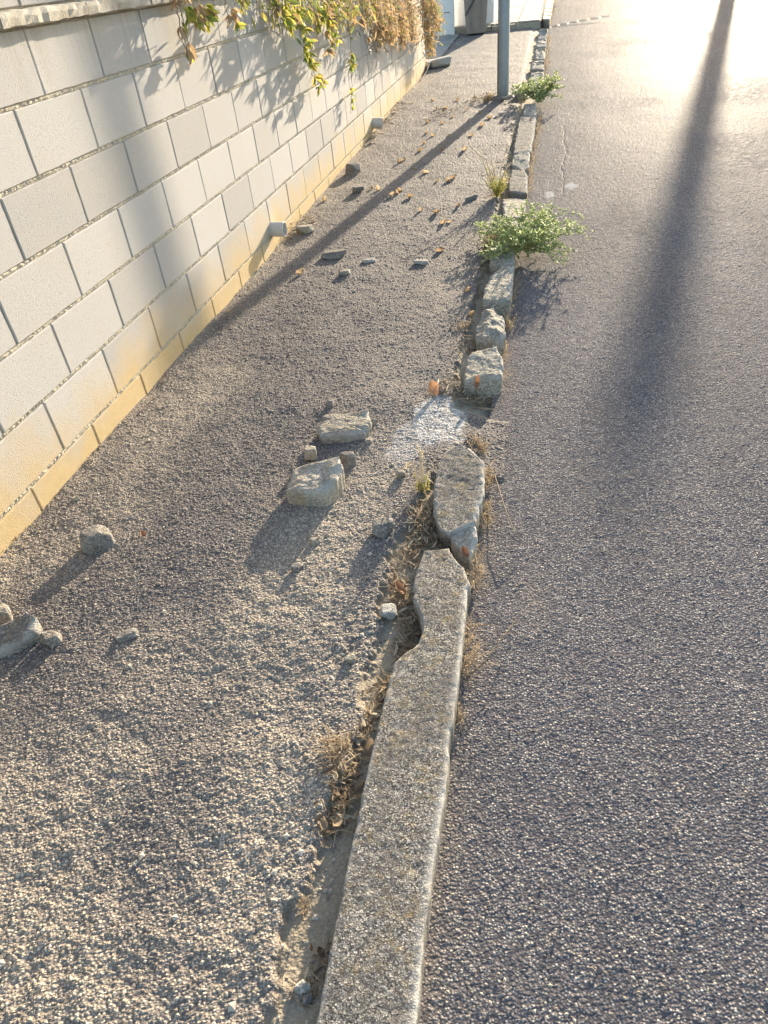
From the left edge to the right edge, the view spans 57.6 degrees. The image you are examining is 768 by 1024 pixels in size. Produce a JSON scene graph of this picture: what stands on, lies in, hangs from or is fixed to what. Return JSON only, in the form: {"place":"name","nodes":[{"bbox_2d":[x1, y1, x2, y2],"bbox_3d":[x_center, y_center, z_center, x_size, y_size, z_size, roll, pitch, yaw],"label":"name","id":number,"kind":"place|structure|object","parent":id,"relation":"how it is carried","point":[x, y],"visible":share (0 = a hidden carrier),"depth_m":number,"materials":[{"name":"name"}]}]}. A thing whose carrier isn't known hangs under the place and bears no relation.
{"place":"outdoors","nodes":[
{"label":"outdoors","id":0,"kind":"place"},
{"bbox_2d":[0,24,543,1023],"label":"sidewalk","id":1,"kind":"structure","parent":0,"point":[372,348],"depth_m":1.94,"materials":[{"name":"grey gravel"}]},
{"bbox_2d":[0,604,12,623],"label":"rock","id":2,"kind":"object","parent":1,"relation":"on","point":[6,616],"visible":0.97,"depth_m":1.95,"materials":[{"name":"grey stone"}]},
{"bbox_2d":[0,612,42,658],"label":"rock","id":3,"kind":"object","parent":1,"relation":"on","point":[21,632],"visible":0.99,"depth_m":1.87,"materials":[{"name":"grey stone"}]},
{"bbox_2d":[39,630,62,646],"bbox_3d":[-0.895,0.340,1.871,0.055,0.032,0.042,-18,38,-16],"label":"rock","id":4,"kind":"object","parent":1,"relation":"on","point":[51,638],"visible":1,"depth_m":1.86,"materials":[{"name":"grey stone"}]},
{"bbox_2d":[71,496,79,500],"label":"rock","id":5,"kind":"object","parent":1,"relation":"on","point":[75,498],"visible":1,"depth_m":2.39,"materials":[{"name":"grey stone"}]},
{"bbox_2d":[80,525,114,553],"bbox_3d":[-0.898,0.084,2.180,0.098,0.066,0.075,-15,41,-11],"label":"rock","id":6,"kind":"object","parent":1,"relation":"on","point":[95,538],"visible":1,"depth_m":2.16,"materials":[{"name":"grey stone"}]},
{"bbox_2d":[115,628,138,642],"bbox_3d":[-0.689,0.330,1.864,0.062,0.014,0.034,-15,39,-11],"label":"rock","id":7,"kind":"object","parent":1,"relation":"on","point":[128,634],"visible":1,"depth_m":1.86,"materials":[{"name":"grey stone"}]},
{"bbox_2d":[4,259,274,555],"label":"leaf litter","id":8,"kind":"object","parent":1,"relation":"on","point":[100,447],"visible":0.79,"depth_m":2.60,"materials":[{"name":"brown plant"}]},
{"bbox_2d":[290,562,302,571],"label":"rock","id":9,"kind":"object","parent":1,"relation":"on","point":[296,566],"visible":1,"depth_m":2.00,"materials":[{"name":"grey stone"}]},
{"bbox_2d":[296,268,303,273],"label":"crumpled leaf","id":10,"kind":"object","parent":1,"relation":"on","point":[301,271],"visible":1,"depth_m":3.96,"materials":[{"name":"brown plant"}]},
{"bbox_2d":[294,979,310,995],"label":"rock","id":11,"kind":"object","parent":1,"relation":"on","point":[302,986],"visible":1,"depth_m":1.20,"materials":[{"name":"grey stone"}]},
{"bbox_2d":[293,895,312,922],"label":"dry grass tuft","id":12,"kind":"object","parent":1,"relation":"on","point":[301,906],"visible":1,"depth_m":1.28,"materials":[{"name":"plant"}]},
{"bbox_2d":[280,210,326,242],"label":"leaf litter","id":13,"kind":"object","parent":1,"relation":"on","point":[291,228],"visible":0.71,"depth_m":4.61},
{"bbox_2d":[296,224,313,233],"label":"rock","id":14,"kind":"object","parent":1,"relation":"on","point":[305,229],"visible":1,"depth_m":4.52,"materials":[{"name":"grey stone"}]},
{"bbox_2d":[303,992,314,1004],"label":"rock","id":15,"kind":"object","parent":1,"relation":"on","point":[308,997],"visible":1,"depth_m":1.18,"materials":[{"name":"grey stone"}]},
{"bbox_2d":[289,922,332,1006],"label":"leaf litter","id":16,"kind":"object","parent":1,"relation":"on","point":[317,970],"visible":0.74,"depth_m":1.22,"materials":[{"name":"brown plant"}]},
{"bbox_2d":[304,445,317,460],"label":"rock","id":17,"kind":"object","parent":1,"relation":"on","point":[310,452],"visible":1,"depth_m":2.43,"materials":[{"name":"grey stone"}]},
{"bbox_2d":[309,537,319,544],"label":"rock","id":18,"kind":"object","parent":1,"relation":"on","point":[314,540],"visible":1,"depth_m":2.09,"materials":[{"name":"grey stone"}]},
{"bbox_2d":[286,457,344,506],"bbox_3d":[-0.223,-0.095,2.277,0.177,0.106,0.161,3,39,12],"label":"rock","id":19,"kind":"object","parent":1,"relation":"on","point":[319,483],"visible":0.98,"depth_m":2.24,"materials":[{"name":"stone"}]},
{"bbox_2d":[317,946,324,957],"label":"dead leaf","id":20,"kind":"object","parent":1,"relation":"on","point":[319,948],"visible":1,"depth_m":1.24,"materials":[{"name":"brown plant"}]},
{"bbox_2d":[325,399,333,407],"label":"rock","id":21,"kind":"object","parent":1,"relation":"on","point":[329,403],"visible":1,"depth_m":2.73,"materials":[{"name":"grey stone"}]},
{"bbox_2d":[308,724,352,774],"bbox_3d":[-0.117,0.508,1.529,0.097,0.044,0.116,-11,38,-6],"label":"dry grass tuft","id":22,"kind":"object","parent":1,"relation":"on","point":[330,743],"visible":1,"depth_m":1.53,"materials":[{"name":"plant"}]},
{"bbox_2d":[321,249,346,259],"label":"rock","id":23,"kind":"object","parent":1,"relation":"on","point":[333,254],"visible":1,"depth_m":4.13,"materials":[{"name":"grey stone"}]},
{"bbox_2d":[311,731,369,845],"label":"leaf litter","id":24,"kind":"object","parent":1,"relation":"on","point":[342,770],"visible":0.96,"depth_m":1.47,"materials":[{"name":"brown plant"}]},
{"bbox_2d":[320,818,327,829],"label":"dead leaf","id":25,"kind":"object","parent":24,"relation":"on","point":[323,824],"visible":1,"depth_m":1.40,"materials":[{"name":"brown plant"}]},
{"bbox_2d":[333,817,341,825],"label":"dead leaf","id":26,"kind":"object","parent":24,"relation":"on","point":[337,821],"visible":1,"depth_m":1.40,"materials":[{"name":"brown plant"}]},
{"bbox_2d":[352,779,365,795],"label":"dead leaf","id":27,"kind":"object","parent":24,"relation":"on","point":[359,788],"visible":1,"depth_m":1.44,"materials":[{"name":"brown plant"}]},
{"bbox_2d":[365,738,373,756],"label":"dead leaf","id":28,"kind":"object","parent":24,"relation":"on","point":[369,746],"visible":0.95,"depth_m":1.51,"materials":[{"name":"brown plant"}]},
{"bbox_2d":[317,410,371,443],"bbox_3d":[-0.144,-0.308,2.568,0.204,0.065,0.129,-5,38,2],"label":"rock","id":29,"kind":"object","parent":1,"relation":"on","point":[343,428],"visible":1,"depth_m":2.53,"materials":[{"name":"grey stone"}]},
{"bbox_2d":[339,269,350,274],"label":"rock","id":30,"kind":"object","parent":1,"relation":"on","point":[345,272],"visible":1,"depth_m":3.88,"materials":[{"name":"grey stone"}]},
{"bbox_2d":[338,451,355,468],"bbox_3d":[-0.129,-0.180,2.398,0.060,0.055,0.045,-13,39,-12],"label":"rock","id":31,"kind":"object","parent":1,"relation":"on","point":[347,460],"visible":0.91,"depth_m":2.38,"materials":[{"name":"grey stone"}]},
{"bbox_2d":[344,653,355,662],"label":"rock","id":32,"kind":"object","parent":1,"relation":"on","point":[350,657],"visible":1,"depth_m":1.73,"materials":[{"name":"grey stone"}]},
{"bbox_2d":[345,162,360,174],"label":"rock","id":33,"kind":"object","parent":1,"relation":"on","point":[353,168],"visible":1,"depth_m":5.57,"materials":[{"name":"grey stone"}]},
{"bbox_2d":[352,185,363,193],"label":"rock","id":34,"kind":"object","parent":1,"relation":"on","point":[358,189],"visible":1,"depth_m":5.15,"materials":[{"name":"grey stone"}]},
{"bbox_2d":[361,258,375,262],"bbox_3d":[-0.089,-1.451,4.028,0.085,0.018,0.040,-2,40,8],"label":"white scrap","id":35,"kind":"object","parent":1,"relation":"on","point":[370,260],"visible":1,"depth_m":4.02,"materials":[{"name":"white paper"}]},
{"bbox_2d":[365,438,371,443],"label":"rock","id":36,"kind":"object","parent":1,"relation":"on","point":[368,440],"visible":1,"depth_m":2.50,"materials":[{"name":"grey stone"}]},
{"bbox_2d":[346,666,391,750],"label":"leaf litter","id":37,"kind":"object","parent":1,"relation":"on","point":[366,723],"visible":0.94,"depth_m":1.62,"materials":[{"name":"brown plant"}]},
{"bbox_2d":[380,673,390,694],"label":"dry grass tuft","id":38,"kind":"object","parent":37,"relation":"on","point":[384,687],"visible":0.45,"depth_m":1.67,"materials":[{"name":"plant"}]},
{"bbox_2d":[360,101,403,145],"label":"leaf litter","id":39,"kind":"object","parent":1,"relation":"on","point":[373,136],"visible":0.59,"depth_m":6.94,"materials":[{"name":"brown plant"}]},
{"bbox_2d":[372,517,393,537],"bbox_3d":[-0.004,0.048,2.098,0.068,0.046,0.055,-7,41,-3],"label":"rock","id":40,"kind":"object","parent":1,"relation":"on","point":[382,527],"visible":1,"depth_m":2.08,"materials":[{"name":"grey stone"}]},
{"bbox_2d":[379,603,397,619],"bbox_3d":[0.011,0.268,1.862,0.050,0.034,0.042,-7,36,4],"label":"rock","id":41,"kind":"object","parent":1,"relation":"on","point":[389,611],"visible":1,"depth_m":1.85,"materials":[{"name":"grey stone"}]},
{"bbox_2d":[378,572,421,663],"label":"leaf litter","id":42,"kind":"object","parent":1,"relation":"on","point":[403,619],"visible":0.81,"depth_m":1.84,"materials":[{"name":"brown plant"}]},
{"bbox_2d":[395,581,405,593],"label":"dead leaf","id":43,"kind":"object","parent":42,"relation":"on","point":[400,587],"visible":1,"depth_m":1.91,"materials":[{"name":"brown plant"}]},
{"bbox_2d":[396,470,405,477],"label":"rock","id":44,"kind":"object","parent":1,"relation":"on","point":[400,473],"visible":1,"depth_m":2.32,"materials":[{"name":"grey stone"}]},
{"bbox_2d":[388,486,435,583],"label":"leaf litter","id":45,"kind":"object","parent":1,"relation":"on","point":[410,549],"visible":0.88,"depth_m":2.08,"materials":[{"name":"brown plant"}]},
{"bbox_2d":[411,499,434,532],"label":"dry grass tuft","id":46,"kind":"object","parent":45,"relation":"on","point":[428,512],"visible":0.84,"depth_m":2.13,"materials":[{"name":"plant"}]},
{"bbox_2d":[404,442,430,492],"bbox_3d":[0.112,-0.142,2.239,0.073,0.155,0.114,-22,41,-19],"label":"green sprig","id":47,"kind":"object","parent":1,"relation":"on","point":[421,482],"visible":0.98,"depth_m":2.25,"materials":[{"name":"plant"}]},
{"bbox_2d":[413,259,427,264],"bbox_3d":[0.206,-1.404,3.923,0.085,0.020,0.045,0,37,6],"label":"white scrap","id":48,"kind":"object","parent":1,"relation":"on","point":[421,262],"visible":1,"depth_m":3.91,"materials":[{"name":"white paper"}]},
{"bbox_2d":[428,380,438,395],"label":"dead leaf","id":49,"kind":"object","parent":1,"relation":"on","point":[433,388],"visible":1,"depth_m":2.73,"materials":[{"name":"orange plant"}]},
{"bbox_2d":[417,531,453,556],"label":"leaf litter","id":50,"kind":"object","parent":1,"relation":"on","point":[435,540],"visible":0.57,"depth_m":2.08,"materials":[{"name":"plant"}]},
{"bbox_2d":[435,246,444,251],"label":"crumpled leaf","id":51,"kind":"object","parent":1,"relation":"on","point":[440,248],"visible":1,"depth_m":4.04,"materials":[{"name":"brown plant"}]},
{"bbox_2d":[429,56,451,68],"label":"rock","id":52,"kind":"object","parent":1,"relation":"on","point":[442,62],"visible":0.9,"depth_m":9.57,"materials":[{"name":"stone"}]},
{"bbox_2d":[452,317,474,330],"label":"dry grass tuft","id":53,"kind":"object","parent":1,"relation":"on","point":[463,325],"visible":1,"depth_m":3.21,"materials":[{"name":"plant"}]},
{"bbox_2d":[422,92,516,117],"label":"leaf litter","id":54,"kind":"object","parent":1,"relation":"on","point":[469,102],"visible":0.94,"depth_m":7.35,"materials":[{"name":"brown plant"}]},
{"bbox_2d":[465,194,477,201],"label":"rock","id":55,"kind":"object","parent":1,"relation":"on","point":[472,197],"visible":1,"depth_m":4.76,"materials":[{"name":"grey stone"}]},
{"bbox_2d":[456,431,494,456],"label":"dry grass tuft","id":56,"kind":"object","parent":1,"relation":"on","point":[481,444],"visible":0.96,"depth_m":2.48,"materials":[{"name":"plant"}]},
{"bbox_2d":[449,313,503,358],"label":"leaf litter","id":57,"kind":"object","parent":1,"relation":"on","point":[473,347],"visible":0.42,"depth_m":3.09,"materials":[{"name":"brown plant"}]},
{"bbox_2d":[473,234,496,294],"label":"leaf litter","id":58,"kind":"object","parent":1,"relation":"on","point":[480,291],"visible":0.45,"depth_m":3.69,"materials":[{"name":"brown plant"}]},
{"bbox_2d":[471,230,500,251],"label":"dry grass tuft","id":59,"kind":"object","parent":1,"relation":"on","point":[485,242],"visible":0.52,"depth_m":3.99,"materials":[{"name":"plant"}]},
{"bbox_2d":[481,92,494,102],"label":"dry grass tuft","id":60,"kind":"object","parent":1,"relation":"on","point":[485,97],"visible":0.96,"depth_m":7.42,"materials":[{"name":"plant"}]},
{"bbox_2d":[485,459,495,490],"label":"dry grass tuft","id":61,"kind":"object","parent":1,"relation":"on","point":[488,479],"visible":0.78,"depth_m":2.32,"materials":[{"name":"plant"}]},
{"bbox_2d":[469,145,513,196],"bbox_3d":[0.772,-2.337,4.776,0.274,0.286,0.448,-10,38,-5],"label":"dry weed","id":62,"kind":"object","parent":1,"relation":"on","point":[498,189],"visible":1,"depth_m":4.75,"materials":[{"name":"plant"}]},
{"bbox_2d":[482,116,517,201],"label":"leaf litter","id":63,"kind":"object","parent":1,"relation":"on","point":[503,166],"visible":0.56,"depth_m":5.29,"materials":[{"name":"brown plant"}]},
{"bbox_2d":[491,0,513,99],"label":"metal pole","id":64,"kind":"object","parent":1,"relation":"on","point":[503,36],"visible":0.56,"depth_m":7.22,"materials":[{"name":"metal"}]},
{"bbox_2d":[515,91,527,98],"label":"rock","id":65,"kind":"object","parent":1,"relation":"on","point":[519,96],"visible":0.38,"depth_m":7.43,"materials":[{"name":"grey stone"}]},
{"bbox_2d":[420,33,459,81],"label":"driveway","id":66,"kind":"structure","parent":0,"point":[447,40],"depth_m":11.47,"materials":[{"name":"concrete"}]},
{"bbox_2d":[423,0,454,35],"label":"gate pillar","id":67,"kind":"structure","parent":66,"relation":"on","point":[447,8],"depth_m":12.45,"materials":[{"name":"white paint"}]},
{"bbox_2d":[454,0,544,33],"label":"paved walk","id":68,"kind":"structure","parent":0,"point":[526,13],"depth_m":13.32,"materials":[{"name":"grey concrete"}]},
{"bbox_2d":[457,0,493,25],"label":"wall","id":69,"kind":"structure","parent":68,"relation":"on","point":[461,13],"depth_m":12.79,"materials":[{"name":"white paint"}]},
{"bbox_2d":[464,0,487,34],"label":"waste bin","id":70,"kind":"object","parent":68,"relation":"on","point":[475,15],"visible":1,"depth_m":12.10,"materials":[{"name":"plastic"}]},
{"bbox_2d":[419,0,767,1023],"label":"road","id":71,"kind":"structure","parent":0,"point":[653,136],"depth_m":1.95,"materials":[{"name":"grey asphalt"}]},
{"bbox_2d":[316,0,553,1023],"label":"kerb","id":72,"kind":"structure","parent":71,"relation":"on","point":[375,972],"depth_m":1.47,"materials":[{"name":"concrete"}]},
{"bbox_2d":[461,546,468,557],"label":"dead leaf","id":73,"kind":"object","parent":72,"relation":"on","point":[464,551],"visible":1,"depth_m":1.98,"materials":[{"name":"brown plant"}]},
{"bbox_2d":[454,701,466,730],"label":"dry grass tuft","id":74,"kind":"object","parent":71,"relation":"on","point":[460,716],"visible":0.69,"depth_m":1.61,"materials":[{"name":"plant"}]},
{"bbox_2d":[436,372,493,412],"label":"leaf litter","id":75,"kind":"object","parent":71,"relation":"on","point":[457,387],"visible":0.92,"depth_m":2.75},
{"bbox_2d":[475,375,479,388],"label":"dead leaf","id":76,"kind":"object","parent":75,"relation":"on","point":[477,380],"visible":1,"depth_m":2.73,"materials":[{"name":"brown plant"}]},
{"bbox_2d":[464,540,488,596],"bbox_3d":[0.256,0.152,1.985,0.103,0.050,0.223,3,39,12],"label":"dry grass tuft","id":77,"kind":"object","parent":71,"relation":"on","point":[475,580],"visible":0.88,"depth_m":1.96,"materials":[{"name":"plant"}]},
{"bbox_2d":[461,603,500,683],"bbox_3d":[0.236,0.330,1.759,0.140,0.053,0.235,3,39,12],"label":"dry grass tuft","id":78,"kind":"object","parent":71,"relation":"on","point":[472,654],"visible":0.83,"depth_m":1.74,"materials":[{"name":"plant"}]},
{"bbox_2d":[479,500,497,526],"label":"dry grass tuft","id":79,"kind":"object","parent":71,"relation":"on","point":[485,515],"visible":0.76,"depth_m":2.17,"materials":[{"name":"plant"}]},
{"bbox_2d":[464,618,516,679],"bbox_3d":[0.280,0.339,1.753,0.024,0.028,0.246,24,47,33],"label":"straw","id":80,"kind":"object","parent":71,"relation":"on","point":[468,676],"visible":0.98,"depth_m":1.72,"materials":[{"name":"beige plant"}]},
{"bbox_2d":[498,339,511,377],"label":"dry grass tuft","id":81,"kind":"object","parent":71,"relation":"on","point":[506,341],"visible":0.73,"depth_m":3.01,"materials":[{"name":"plant"}]},
{"bbox_2d":[501,304,516,332],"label":"dry grass tuft","id":82,"kind":"object","parent":71,"relation":"on","point":[508,325],"visible":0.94,"depth_m":3.26,"materials":[{"name":"plant"}]},
{"bbox_2d":[494,475,524,544],"bbox_3d":[0.382,-0.023,2.196,0.024,0.028,0.368,-8,38,-2],"label":"straw","id":83,"kind":"object","parent":71,"relation":"on","point":[505,508],"visible":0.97,"depth_m":2.17,"materials":[{"name":"brown plant"}]},
{"bbox_2d":[512,271,524,298],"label":"dry grass tuft","id":84,"kind":"object","parent":71,"relation":"on","point":[517,286],"visible":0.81,"depth_m":3.60,"materials":[{"name":"plant"}]},
{"bbox_2d":[524,149,540,193],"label":"dry grass tuft","id":85,"kind":"object","parent":71,"relation":"on","point":[530,170],"visible":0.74,"depth_m":5.26,"materials":[{"name":"plant"}]},
{"bbox_2d":[474,199,595,265],"bbox_3d":[0.829,-1.567,3.892,0.679,0.275,0.783,3,39,12],"label":"green weed","id":86,"kind":"object","parent":71,"relation":"on","point":[527,238],"visible":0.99,"depth_m":3.84,"materials":[{"name":"green plant"}]},
{"bbox_2d":[510,70,564,102],"bbox_3d":[1.567,-4.333,7.123,0.558,0.286,0.732,3,39,12],"label":"green weed","id":87,"kind":"object","parent":71,"relation":"on","point":[539,92],"visible":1,"depth_m":7.09,"materials":[{"name":"green plant"}]},
{"bbox_2d":[532,112,544,150],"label":"dry grass tuft","id":88,"kind":"object","parent":71,"relation":"on","point":[539,120],"visible":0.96,"depth_m":6.33,"materials":[{"name":"plant"}]},
{"bbox_2d":[544,34,552,74],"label":"dry grass tuft","id":89,"kind":"object","parent":71,"relation":"on","point":[547,53],"visible":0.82,"depth_m":9.61,"materials":[{"name":"plant"}]},
{"bbox_2d":[550,0,557,22],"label":"dry grass tuft","id":90,"kind":"object","parent":71,"relation":"on","point":[552,11],"visible":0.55,"depth_m":14.38,"materials":[{"name":"plant"}]},
{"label":"ground","id":91,"kind":"structure","parent":0,"visible":0},
{"bbox_2d":[0,0,425,556],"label":"block wall","id":92,"kind":"structure","parent":91,"relation":"on","point":[158,195],"depth_m":2.80,"materials":[{"name":"concrete"}]},
{"bbox_2d":[171,0,196,67],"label":"hanging vine","id":93,"kind":"object","parent":92,"relation":"hanging from","point":[191,55],"visible":0.94,"depth_m":3.02,"materials":[{"name":"green plant"}]},
{"bbox_2d":[173,0,220,33],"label":"hanging vine","id":94,"kind":"object","parent":92,"relation":"hanging from","point":[195,15],"visible":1,"depth_m":3.04,"materials":[{"name":"green plant"}]},
{"bbox_2d":[223,0,251,35],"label":"hanging vine","id":95,"kind":"object","parent":92,"relation":"hanging from","point":[235,11],"visible":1,"depth_m":3.44,"materials":[{"name":"yellow plant"}]},
{"bbox_2d":[251,0,348,44],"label":"dry creeper","id":96,"kind":"object","parent":92,"relation":"attached to","point":[310,13],"visible":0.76,"depth_m":4.23,"materials":[{"name":"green plant"}]},
{"bbox_2d":[268,0,313,52],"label":"hanging vine","id":97,"kind":"object","parent":96,"relation":"hanging from","point":[285,12],"visible":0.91,"depth_m":4.01,"materials":[{"name":"green plant"}]},
{"bbox_2d":[294,8,327,96],"bbox_3d":[-0.519,-3.197,4.439,0.232,0.992,0.594,3,39,12],"label":"hanging vine","id":98,"kind":"object","parent":96,"relation":"hanging from","point":[319,77],"visible":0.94,"depth_m":4.50,"materials":[{"name":"green plant"}]},
{"bbox_2d":[309,1,342,58],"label":"hanging vine","id":99,"kind":"object","parent":92,"relation":"hanging from","point":[329,34],"visible":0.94,"depth_m":4.74,"materials":[{"name":"green plant"}]},
{"bbox_2d":[320,0,378,39],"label":"dry creeper","id":100,"kind":"object","parent":92,"relation":"attached to","point":[346,12],"visible":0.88,"depth_m":5.25,"materials":[{"name":"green plant"}]},
{"bbox_2d":[346,6,357,110],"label":"hanging vine","id":101,"kind":"object","parent":92,"relation":"hanging from","point":[352,68],"visible":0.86,"depth_m":5.68,"materials":[{"name":"green plant"}]},
{"bbox_2d":[349,0,371,53],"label":"hanging vine","id":102,"kind":"object","parent":92,"relation":"hanging from","point":[361,20],"visible":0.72,"depth_m":5.58,"materials":[{"name":"green plant"}]},
{"bbox_2d":[366,0,422,55],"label":"dry creeper","id":103,"kind":"object","parent":92,"relation":"attached to","point":[386,31],"visible":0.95,"depth_m":6.79,"materials":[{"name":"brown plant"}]},
{"bbox_2d":[414,0,446,63],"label":"dry creeper","id":104,"kind":"object","parent":92,"relation":"attached to","point":[427,23],"visible":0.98,"depth_m":8.58,"materials":[{"name":"brown plant"}]}
]}

